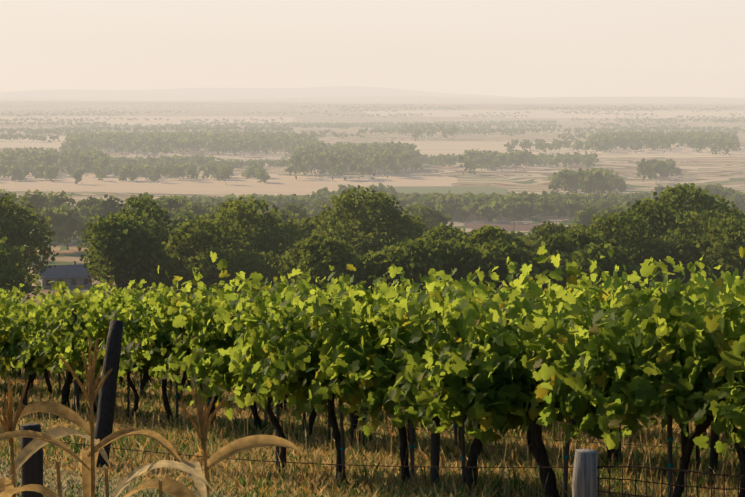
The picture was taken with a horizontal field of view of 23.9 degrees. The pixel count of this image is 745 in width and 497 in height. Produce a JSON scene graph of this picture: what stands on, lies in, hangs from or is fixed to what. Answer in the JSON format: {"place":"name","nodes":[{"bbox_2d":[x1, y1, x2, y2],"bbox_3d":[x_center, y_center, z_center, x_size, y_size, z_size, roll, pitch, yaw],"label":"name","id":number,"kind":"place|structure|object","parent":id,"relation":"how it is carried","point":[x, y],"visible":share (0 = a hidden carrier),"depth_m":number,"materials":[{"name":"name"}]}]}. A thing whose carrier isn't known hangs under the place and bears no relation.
{"place":"outdoors","nodes":[
{"label":"outdoors","id":0,"kind":"place"},
{"bbox_2d":[0,86,744,496],"bbox_3d":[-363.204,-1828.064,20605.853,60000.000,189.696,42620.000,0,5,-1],"label":"ground","id":1,"kind":"structure","parent":0,"point":[234,104],"depth_m":1770.04,"materials":[{"name":"beige soil"}]},
{"bbox_2d":[20,423,43,496],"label":"fence post","id":2,"kind":"object","parent":1,"relation":"on","point":[32,469],"visible":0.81,"depth_m":8.88,"materials":[{"name":"brown wood"}]},
{"bbox_2d":[35,261,91,288],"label":"house","id":3,"kind":"structure","parent":1,"relation":"on","point":[75,275],"depth_m":389.39,"materials":[{"name":"grey"}]},
{"bbox_2d":[94,320,122,468],"bbox_3d":[-2.666,1.636,17.607,0.194,1.754,1.047,1,5,8],"label":"end post","id":4,"kind":"object","parent":1,"relation":"on","point":[105,411],"visible":0.69,"depth_m":17.65,"materials":[{"name":"brown wood"}]},
{"bbox_2d":[0,337,299,496],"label":"corn plants","id":5,"kind":"object","parent":1,"relation":"on","point":[87,459],"visible":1,"depth_m":6.90,"materials":[{"name":"beige plant"}]},
{"bbox_2d":[0,273,700,375],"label":"vine row","id":6,"kind":"object","parent":1,"relation":"on","point":[218,285],"depth_m":35.36,"materials":[{"name":"green plant"}]},
{"bbox_2d":[0,256,722,410],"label":"vine row","id":7,"kind":"object","parent":1,"relation":"on","point":[690,266],"depth_m":25.85,"materials":[{"name":"green plant"}]},
{"bbox_2d":[0,249,730,440],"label":"vine row","id":8,"kind":"object","parent":1,"relation":"on","point":[437,285],"depth_m":25.77,"materials":[{"name":"green plant"}]},
{"bbox_2d":[4,133,733,249],"bbox_3d":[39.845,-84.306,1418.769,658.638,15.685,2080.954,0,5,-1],"label":"tree trunks","id":9,"kind":"object","parent":1,"relation":"on","point":[349,170],"visible":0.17,"depth_m":1020.87,"materials":[{"name":"brown plant"}]},
{"bbox_2d":[0,362,744,496],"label":"grass","id":10,"kind":"structure","parent":1,"relation":"on","point":[255,483],"depth_m":17.71,"materials":[{"name":"brown plant"}]},
{"bbox_2d":[0,256,744,475],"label":"vine row","id":11,"kind":"object","parent":1,"relation":"on","point":[149,342],"depth_m":22.12,"materials":[{"name":"green plant"}]},
{"bbox_2d":[3,105,743,221],"bbox_3d":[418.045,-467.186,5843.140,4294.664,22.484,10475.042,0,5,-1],"label":"tree trunks","id":12,"kind":"object","parent":1,"relation":"on","point":[444,166],"visible":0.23,"depth_m":1104.92,"materials":[{"name":"brown plant"}]},
{"bbox_2d":[0,122,741,246],"bbox_3d":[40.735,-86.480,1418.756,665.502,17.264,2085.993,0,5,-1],"label":"trees","id":13,"kind":"object","parent":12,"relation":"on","point":[62,211],"visible":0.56,"depth_m":969.22,"materials":[{"name":"green plant"}]},
{"bbox_2d":[0,103,744,220],"bbox_3d":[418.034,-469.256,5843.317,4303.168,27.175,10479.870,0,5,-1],"label":"trees","id":14,"kind":"object","parent":12,"relation":"attached to","point":[555,199],"visible":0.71,"depth_m":1113.95,"materials":[{"name":"green plant"}]},
{"bbox_2d":[3,209,744,298],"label":"tree trunks","id":15,"kind":"object","parent":1,"relation":"on","point":[122,282],"depth_m":301.78,"materials":[{"name":"brown plant"}]},
{"bbox_2d":[0,183,744,305],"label":"trees","id":16,"kind":"object","parent":15,"relation":"on","point":[339,238],"visible":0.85,"depth_m":303.27,"materials":[{"name":"green plant"}]},
{"bbox_2d":[62,442,744,496],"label":"wire fence","id":17,"kind":"object","parent":1,"relation":"on","point":[672,484],"visible":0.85,"depth_m":7.41,"materials":[{"name":"grey metal"}]},
{"bbox_2d":[152,245,744,496],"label":"vine row","id":18,"kind":"object","parent":1,"relation":"on","point":[484,372],"depth_m":13.76,"materials":[{"name":"green plant"}]},
{"bbox_2d":[572,449,597,496],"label":"fence post","id":19,"kind":"object","parent":1,"relation":"on","point":[584,478],"visible":0.98,"depth_m":7.46,"materials":[{"name":"grey wood"}]},
{"bbox_2d":[0,0,744,97],"label":"sky","id":20,"kind":"structure","parent":0,"point":[510,48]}
]}

